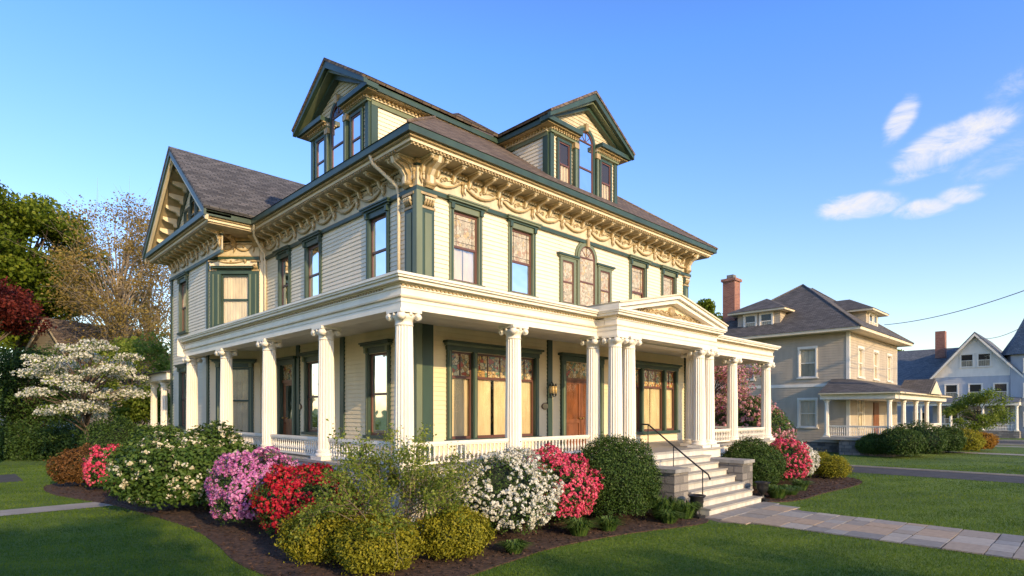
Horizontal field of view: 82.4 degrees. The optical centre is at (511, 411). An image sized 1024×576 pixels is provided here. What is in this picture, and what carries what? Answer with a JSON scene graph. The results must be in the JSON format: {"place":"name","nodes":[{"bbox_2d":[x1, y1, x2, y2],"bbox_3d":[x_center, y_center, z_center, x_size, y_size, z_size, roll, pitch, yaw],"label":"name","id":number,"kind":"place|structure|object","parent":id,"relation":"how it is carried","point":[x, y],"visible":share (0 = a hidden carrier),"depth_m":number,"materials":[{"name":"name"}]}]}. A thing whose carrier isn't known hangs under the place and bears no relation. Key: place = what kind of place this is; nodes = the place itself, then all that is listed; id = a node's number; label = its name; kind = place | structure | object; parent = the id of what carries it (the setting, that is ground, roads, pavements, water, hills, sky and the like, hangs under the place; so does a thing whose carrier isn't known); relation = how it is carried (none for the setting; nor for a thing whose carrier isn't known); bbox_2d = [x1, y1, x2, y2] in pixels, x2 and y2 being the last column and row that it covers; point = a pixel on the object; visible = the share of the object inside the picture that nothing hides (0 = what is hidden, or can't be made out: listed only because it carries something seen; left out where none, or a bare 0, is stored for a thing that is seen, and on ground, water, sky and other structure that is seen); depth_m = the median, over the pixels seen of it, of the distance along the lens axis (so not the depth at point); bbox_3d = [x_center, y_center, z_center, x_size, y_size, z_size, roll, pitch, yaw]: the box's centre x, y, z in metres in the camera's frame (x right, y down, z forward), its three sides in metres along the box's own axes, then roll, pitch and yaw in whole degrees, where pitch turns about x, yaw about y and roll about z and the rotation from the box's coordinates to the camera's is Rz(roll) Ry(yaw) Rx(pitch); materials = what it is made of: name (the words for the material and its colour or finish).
{"place":"outdoors","nodes":[
{"label":"outdoors","id":0,"kind":"place"},
{"bbox_2d":[0,474,22,482],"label":"asphalt driveway","id":1,"kind":"structure","parent":0,"point":[10,478],"depth_m":22.09,"materials":[{"name":"grey asphalt"}]},
{"bbox_2d":[0,438,1023,575],"bbox_3d":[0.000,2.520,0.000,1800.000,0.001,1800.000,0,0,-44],"label":"ground","id":2,"kind":"structure","parent":0,"point":[973,458],"depth_m":11.56,"materials":[{"name":"green plant"}]},
{"bbox_2d":[0,254,35,349],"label":"maple tree","id":3,"kind":"object","parent":2,"relation":"on","point":[11,266],"visible":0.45,"depth_m":42.55,"materials":[{"name":"green plant"}]},
{"bbox_2d":[0,276,56,340],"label":"red maple tree","id":4,"kind":"object","parent":2,"relation":"on","point":[17,310],"visible":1,"depth_m":27.29,"materials":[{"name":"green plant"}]},
{"bbox_2d":[0,343,90,434],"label":"tree","id":5,"kind":"object","parent":2,"relation":"on","point":[8,363],"visible":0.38,"depth_m":33.06,"materials":[{"name":"green plant"}]},
{"bbox_2d":[0,502,111,515],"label":"concrete walk","id":6,"kind":"structure","parent":2,"relation":"on","point":[47,508],"depth_m":15.20,"materials":[{"name":"grey concrete"}]},
{"bbox_2d":[0,180,116,386],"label":"maple tree","id":7,"kind":"object","parent":2,"relation":"on","point":[20,223],"visible":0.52,"depth_m":46.16,"materials":[{"name":"green plant"}]},
{"bbox_2d":[0,407,127,460],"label":"hedge","id":8,"kind":"object","parent":2,"relation":"on","point":[23,442],"visible":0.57,"depth_m":30.77,"materials":[{"name":"green plant"}]},
{"bbox_2d":[9,338,151,444],"bbox_3d":[-18.127,-0.270,24.910,4.892,5.806,4.648,0,0,-44],"label":"white dogwood tree","id":9,"kind":"object","parent":2,"relation":"on","point":[90,389],"visible":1,"depth_m":24.27,"materials":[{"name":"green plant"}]},
{"bbox_2d":[14,317,169,431],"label":"cottage","id":10,"kind":"structure","parent":2,"relation":"on","point":[58,335],"depth_m":46.28,"materials":[{"name":"paint"}]},
{"bbox_2d":[14,176,170,425],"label":"budding tree","id":11,"kind":"object","parent":2,"relation":"on","point":[119,309],"visible":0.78,"depth_m":42.76,"materials":[{"name":"brown plant"}]},
{"bbox_2d":[81,330,169,432],"bbox_3d":[-21.020,-1.043,33.139,5.382,7.350,5.827,0,0,-31],"label":"lilac tree","id":12,"kind":"object","parent":2,"relation":"on","point":[136,410],"visible":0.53,"depth_m":32.25,"materials":[{"name":"green plant"}]},
{"bbox_2d":[85,229,170,364],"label":"budding tree","id":13,"kind":"object","parent":2,"relation":"on","point":[163,309],"visible":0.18,"depth_m":50.74,"materials":[{"name":"brown plant"}]},
{"bbox_2d":[144,370,169,427],"bbox_3d":[-14.967,-0.765,25.932,1.900,6.570,4.000,0,0,-44],"label":"porch","id":14,"kind":"object","parent":2,"relation":"on","point":[162,378],"visible":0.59,"depth_m":25.26,"materials":[{"name":"white paint"}]},
{"bbox_2d":[43,482,708,575],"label":"garden bed","id":15,"kind":"object","parent":2,"relation":"on","point":[246,545],"visible":0.28,"depth_m":11.56,"materials":[{"name":"brown soil"}]},
{"bbox_2d":[43,442,103,485],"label":"bronze shrub","id":16,"kind":"object","parent":15,"relation":"on","point":[69,465],"visible":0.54,"depth_m":19.09,"materials":[{"name":"brown plant"}]},
{"bbox_2d":[79,442,122,487],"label":"coral azalea bush","id":17,"kind":"object","parent":15,"relation":"on","point":[95,467],"visible":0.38,"depth_m":18.19,"materials":[{"name":"pink plant"}]},
{"bbox_2d":[76,414,139,448],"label":"evergreen shrub","id":18,"kind":"object","parent":15,"relation":"on","point":[106,435],"visible":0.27,"depth_m":20.73,"materials":[{"name":"green plant"}]},
{"bbox_2d":[110,420,187,461],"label":"rhododendron bush","id":19,"kind":"object","parent":15,"relation":"on","point":[145,430],"visible":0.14,"depth_m":17.66,"materials":[{"name":"green plant"}]},
{"bbox_2d":[98,419,260,508],"bbox_3d":[-8.234,1.282,15.039,3.666,2.186,3.586,0,0,-1],"label":"rhododendron bush","id":20,"kind":"object","parent":15,"relation":"on","point":[150,469],"visible":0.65,"depth_m":13.90,"materials":[{"name":"green plant"}]},
{"bbox_2d":[202,445,302,525],"bbox_3d":[-5.531,1.539,12.971,2.338,1.665,2.497,0,0,-44],"label":"pink azalea bush","id":21,"kind":"object","parent":15,"relation":"on","point":[230,496],"visible":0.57,"depth_m":12.27,"materials":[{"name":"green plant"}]},
{"bbox_2d":[248,461,364,536],"bbox_3d":[-4.114,1.676,11.572,2.135,1.439,2.070,0,0,-44],"label":"red azalea bush","id":22,"kind":"object","parent":15,"relation":"on","point":[276,504],"visible":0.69,"depth_m":10.98,"materials":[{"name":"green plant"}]},
{"bbox_2d":[268,495,355,567],"bbox_3d":[-3.160,1.927,9.713,1.520,1.127,1.467,0,0,-44],"label":"golden shrub","id":23,"kind":"object","parent":15,"relation":"on","point":[313,545],"visible":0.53,"depth_m":9.30,"materials":[{"name":"yellow plant"}]},
{"bbox_2d":[327,507,430,575],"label":"golden shrub","id":24,"kind":"object","parent":15,"relation":"on","point":[360,549],"visible":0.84,"depth_m":8.69,"materials":[{"name":"yellow plant"}]},
{"bbox_2d":[280,419,491,569],"bbox_3d":[-2.037,1.390,9.845,2.964,2.574,3.956,0,0,11],"label":"spring shrub","id":25,"kind":"object","parent":15,"relation":"on","point":[439,488],"visible":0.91,"depth_m":9.56,"materials":[{"name":"green plant"}]},
{"bbox_2d":[414,501,497,561],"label":"golden shrub","id":26,"kind":"object","parent":15,"relation":"on","point":[443,535],"visible":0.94,"depth_m":9.62,"materials":[{"name":"yellow plant"}]},
{"bbox_2d":[442,441,565,535],"bbox_3d":[-0.235,1.484,11.604,2.385,1.805,2.471,0,0,-44],"label":"white azalea bush","id":27,"kind":"object","parent":15,"relation":"on","point":[509,496],"visible":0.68,"depth_m":11.01,"materials":[{"name":"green plant"}]},
{"bbox_2d":[494,538,532,553],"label":"daylily clump","id":28,"kind":"object","parent":15,"relation":"on","point":[515,546],"visible":0.98,"depth_m":10.30,"materials":[{"name":"green plant"}]},
{"bbox_2d":[527,442,604,523],"bbox_3d":[1.057,1.524,12.864,2.004,1.722,2.053,0,0,-44],"label":"coral azalea bush","id":29,"kind":"object","parent":15,"relation":"on","point":[578,483],"visible":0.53,"depth_m":12.34,"materials":[{"name":"pink plant"}]},
{"bbox_2d":[556,517,601,536],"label":"daylily clump","id":30,"kind":"object","parent":15,"relation":"on","point":[578,526],"visible":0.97,"depth_m":11.73,"materials":[{"name":"green plant"}]},
{"bbox_2d":[589,515,629,531],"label":"daylily clump","id":31,"kind":"object","parent":15,"relation":"on","point":[605,523],"visible":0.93,"depth_m":12.20,"materials":[{"name":"green plant"}]},
{"bbox_2d":[572,431,667,517],"bbox_3d":[2.324,1.402,13.567,2.342,1.909,2.303,0,0,-44],"label":"boxwood bush","id":32,"kind":"object","parent":15,"relation":"on","point":[630,478],"visible":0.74,"depth_m":12.84,"materials":[{"name":"green plant"}]},
{"bbox_2d":[650,495,687,518],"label":"daylily clump","id":33,"kind":"object","parent":15,"relation":"on","point":[662,503],"visible":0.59,"depth_m":13.56,"materials":[{"name":"green plant"}]},
{"bbox_2d":[651,509,687,523],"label":"daylily clump","id":34,"kind":"object","parent":15,"relation":"on","point":[669,516],"visible":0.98,"depth_m":13.05,"materials":[{"name":"green plant"}]},
{"bbox_2d":[669,499,707,518],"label":"daylily clump","id":35,"kind":"object","parent":15,"relation":"on","point":[688,508],"visible":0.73,"depth_m":13.57,"materials":[{"name":"green plant"}]},
{"bbox_2d":[688,494,705,518],"bbox_3d":[4.388,2.244,13.885,0.418,0.551,0.418,0,0,-44],"label":"garden urn","id":36,"kind":"object","parent":15,"relation":"on","point":[694,498],"visible":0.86,"depth_m":13.79,"materials":[{"name":"grey stone"}]},
{"bbox_2d":[173,82,683,455],"bbox_3d":[-3.646,-3.615,24.038,14.772,12.270,15.995,0,0,-44],"label":"siding","id":37,"kind":"object","parent":2,"relation":"on","point":[343,255],"visible":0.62,"depth_m":17.32,"materials":[{"name":"beige paint"}]},
{"bbox_2d":[253,155,399,310],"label":"downspouts","id":38,"kind":"object","parent":37,"relation":"attached to","point":[384,174],"visible":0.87,"depth_m":14.61,"materials":[{"name":"beige paint"}]},
{"bbox_2d":[174,94,681,447],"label":"windows","id":39,"kind":"structure","parent":37,"relation":"attached to","point":[475,393],"depth_m":17.94,"materials":[{"name":"glass"}]},
{"bbox_2d":[299,382,556,409],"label":"porch lanterns","id":40,"kind":"object","parent":37,"relation":"attached to","point":[552,389],"visible":0.6,"depth_m":17.34,"materials":[{"name":"black metal"}]},
{"bbox_2d":[143,61,716,456],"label":"trim","id":41,"kind":"structure","parent":37,"relation":"attached to","point":[423,168],"depth_m":17.43,"materials":[{"name":"green paint"}]},
{"bbox_2d":[142,57,717,254],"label":"roof","id":42,"kind":"structure","parent":37,"relation":"on","point":[234,190],"depth_m":19.85,"materials":[{"name":"grey"}]},
{"bbox_2d":[177,270,780,530],"bbox_3d":[-0.397,-0.395,21.558,17.720,5.830,14.640,0,0,-44],"label":"porch","id":43,"kind":"object","parent":2,"relation":"on","point":[676,325],"visible":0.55,"depth_m":14.54,"materials":[{"name":"white paint"}]},
{"bbox_2d":[181,307,774,470],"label":"porch columns","id":44,"kind":"structure","parent":43,"relation":"attached to","point":[700,419],"depth_m":15.17,"materials":[{"name":"white wood"}]},
{"bbox_2d":[194,426,764,464],"bbox_3d":[-0.550,0.815,21.715,16.980,0.450,13.000,0,0,-44],"label":"porch railing","id":45,"kind":"object","parent":43,"relation":"attached to","point":[300,446],"visible":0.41,"depth_m":13.98,"materials":[{"name":"white wood"}]},
{"bbox_2d":[632,450,762,515],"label":"front steps","id":46,"kind":"structure","parent":2,"relation":"on","point":[728,486],"depth_m":15.72,"materials":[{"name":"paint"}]},
{"bbox_2d":[641,424,710,493],"bbox_3d":[4.155,1.364,14.937,0.044,2.112,1.970,0,0,-44],"label":"iron handrail","id":47,"kind":"object","parent":46,"relation":"on","point":[682,453],"visible":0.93,"depth_m":14.90,"materials":[{"name":"black metal"}]},
{"bbox_2d":[696,298,722,320],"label":"maple tree","id":48,"kind":"object","parent":2,"relation":"on","point":[708,304],"visible":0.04,"depth_m":57.40,"materials":[{"name":"green plant"}]},
{"bbox_2d":[715,406,740,418],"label":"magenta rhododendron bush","id":49,"kind":"object","parent":2,"relation":"on","point":[722,409],"visible":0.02,"depth_m":27.67,"materials":[{"name":"pink plant"}]},
{"bbox_2d":[714,364,771,420],"bbox_3d":[9.620,-0.180,28.906,5.713,5.628,6.052,0,0,-44],"label":"pink dogwood tree","id":50,"kind":"object","parent":2,"relation":"on","point":[720,375],"visible":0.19,"depth_m":27.04,"materials":[{"name":"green plant"}]},
{"bbox_2d":[715,394,797,439],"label":"rhododendron bush","id":51,"kind":"object","parent":2,"relation":"on","point":[749,415],"visible":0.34,"depth_m":24.24,"materials":[{"name":"pink plant"}]},
{"bbox_2d":[714,311,896,451],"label":"walls","id":52,"kind":"structure","parent":2,"relation":"on","point":[837,355],"depth_m":38.10,"materials":[{"name":"beige paint"}]},
{"bbox_2d":[737,311,893,428],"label":"windows","id":53,"kind":"structure","parent":52,"relation":"attached to","point":[807,412],"depth_m":38.03,"materials":[{"name":"white paint"}]},
{"bbox_2d":[721,274,913,346],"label":"roof","id":54,"kind":"structure","parent":52,"relation":"on","point":[805,308],"depth_m":39.60,"materials":[{"name":"grey"}]},
{"bbox_2d":[753,473,862,501],"bbox_3d":[8.223,2.494,21.736,9.376,0.092,7.507,0,0,-44],"label":"garden bed","id":55,"kind":"object","parent":2,"relation":"on","point":[823,485],"visible":0.25,"depth_m":19.62,"materials":[{"name":"brown soil"}]},
{"bbox_2d":[721,430,788,488],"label":"boxwood bush","id":56,"kind":"object","parent":55,"relation":"on","point":[767,464],"visible":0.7,"depth_m":18.12,"materials":[{"name":"green plant"}]},
{"bbox_2d":[754,481,769,501],"bbox_3d":[7.068,2.244,16.509,0.418,0.551,0.418,0,0,-44],"label":"garden urn","id":57,"kind":"object","parent":55,"relation":"on","point":[762,487],"visible":0.91,"depth_m":16.41,"materials":[{"name":"black metal"}]},
{"bbox_2d":[767,484,794,498],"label":"daylily clump","id":58,"kind":"object","parent":55,"relation":"on","point":[775,491],"visible":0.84,"depth_m":16.82,"materials":[{"name":"green plant"}]},
{"bbox_2d":[770,437,812,480],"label":"coral azalea bush","id":59,"kind":"object","parent":55,"relation":"on","point":[793,450],"visible":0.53,"depth_m":19.72,"materials":[{"name":"pink plant"}]},
{"bbox_2d":[783,484,805,494],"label":"daylily clump","id":60,"kind":"object","parent":55,"relation":"on","point":[796,490],"visible":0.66,"depth_m":17.52,"materials":[{"name":"green plant"}]},
{"bbox_2d":[786,479,816,490],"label":"daylily clump","id":61,"kind":"object","parent":55,"relation":"on","point":[803,484],"visible":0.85,"depth_m":18.55,"materials":[{"name":"green plant"}]},
{"bbox_2d":[784,438,820,476],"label":"white azalea bush","id":62,"kind":"object","parent":55,"relation":"on","point":[814,455],"visible":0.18,"depth_m":20.91,"materials":[{"name":"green plant"}]},
{"bbox_2d":[814,448,830,472],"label":"golden shrub","id":63,"kind":"object","parent":55,"relation":"on","point":[822,453],"visible":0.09,"depth_m":23.03,"materials":[{"name":"yellow plant"}]},
{"bbox_2d":[814,453,853,478],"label":"golden shrub","id":64,"kind":"object","parent":55,"relation":"on","point":[829,466],"visible":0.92,"depth_m":21.66,"materials":[{"name":"yellow plant"}]},
{"bbox_2d":[705,502,1023,560],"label":"flagstone path","id":65,"kind":"structure","parent":2,"relation":"on","point":[921,535],"depth_m":12.40,"materials":[{"name":"grey stone"}]},
{"bbox_2d":[855,432,881,454],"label":"foundation shrub","id":66,"kind":"object","parent":2,"relation":"on","point":[867,444],"visible":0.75,"depth_m":33.19,"materials":[{"name":"green plant"}]},
{"bbox_2d":[818,379,951,456],"bbox_3d":[25.472,0.185,38.520,15.140,4.670,5.000,0,0,-44],"label":"porch","id":67,"kind":"object","parent":2,"relation":"on","point":[925,391],"visible":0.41,"depth_m":34.99,"materials":[{"name":"paint"}]},
{"bbox_2d":[875,426,928,455],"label":"foundation shrub","id":68,"kind":"object","parent":2,"relation":"on","point":[901,442],"visible":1,"depth_m":31.40,"materials":[{"name":"green plant"}]},
{"bbox_2d":[894,418,951,453],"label":"foundation shrub","id":69,"kind":"object","parent":2,"relation":"on","point":[936,436],"visible":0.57,"depth_m":32.11,"materials":[{"name":"green plant"}]},
{"bbox_2d":[843,464,1023,475],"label":"driveway kerb","id":70,"kind":"structure","parent":2,"relation":"on","point":[938,470],"depth_m":24.66,"materials":[{"name":"concrete"}]},
{"bbox_2d":[936,423,966,451],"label":"foundation shrub","id":71,"kind":"object","parent":2,"relation":"on","point":[956,442],"visible":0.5,"depth_m":34.35,"materials":[{"name":"green plant"}]},
{"bbox_2d":[897,396,1020,437],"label":"porch","id":72,"kind":"object","parent":2,"relation":"on","point":[1015,432],"visible":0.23,"depth_m":57.20,"materials":[{"name":"white paint"}]},
{"bbox_2d":[897,333,1023,437],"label":"walls","id":73,"kind":"structure","parent":2,"relation":"on","point":[1000,370],"depth_m":59.74,"materials":[{"name":"grey paint"}]},
{"bbox_2d":[897,319,1023,385],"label":"roof","id":74,"kind":"structure","parent":73,"relation":"on","point":[920,364],"depth_m":66.38,"materials":[{"name":"grey"}]},
{"bbox_2d":[912,352,1023,427],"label":"windows","id":75,"kind":"structure","parent":73,"relation":"attached to","point":[984,359],"depth_m":60.02,"materials":[{"name":"glass"}]},
{"bbox_2d":[953,427,985,451],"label":"foundation shrub","id":76,"kind":"object","parent":2,"relation":"on","point":[974,442],"visible":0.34,"depth_m":35.10,"materials":[{"name":"yellow plant"}]},
{"bbox_2d":[942,387,1015,431],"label":"young tree","id":77,"kind":"object","parent":2,"relation":"on","point":[990,418],"visible":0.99,"depth_m":45.62,"materials":[{"name":"green plant"}]},
{"bbox_2d":[947,451,1023,455],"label":"concrete walk","id":78,"kind":"structure","parent":2,"relation":"on","point":[986,453],"depth_m":35.37,"materials":[{"name":"grey concrete"}]},
{"bbox_2d":[971,431,1000,449],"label":"foundation shrub","id":79,"kind":"object","parent":2,"relation":"on","point":[992,440],"visible":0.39,"depth_m":37.24,"materials":[{"name":"orange plant"}]},
{"bbox_2d":[0,0,1023,377],"label":"sky","id":80,"kind":"structure","parent":0,"point":[867,152],"materials":[{"name":"blue"}]},
{"bbox_2d":[851,466,1023,483],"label":"asphalt driveway","id":81,"kind":"structure","parent":0,"point":[967,476],"depth_m":23.50,"materials":[{"name":"grey asphalt"}]},
{"bbox_2d":[885,290,1023,338],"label":"utility wire","id":82,"kind":"object","parent":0,"point":[965,309],"visible":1,"depth_m":38.12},
{"bbox_2d":[998,440,1023,445],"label":"road","id":83,"kind":"structure","parent":0,"point":[1012,442],"depth_m":48.16,"materials":[{"name":"grey asphalt"}]}
]}

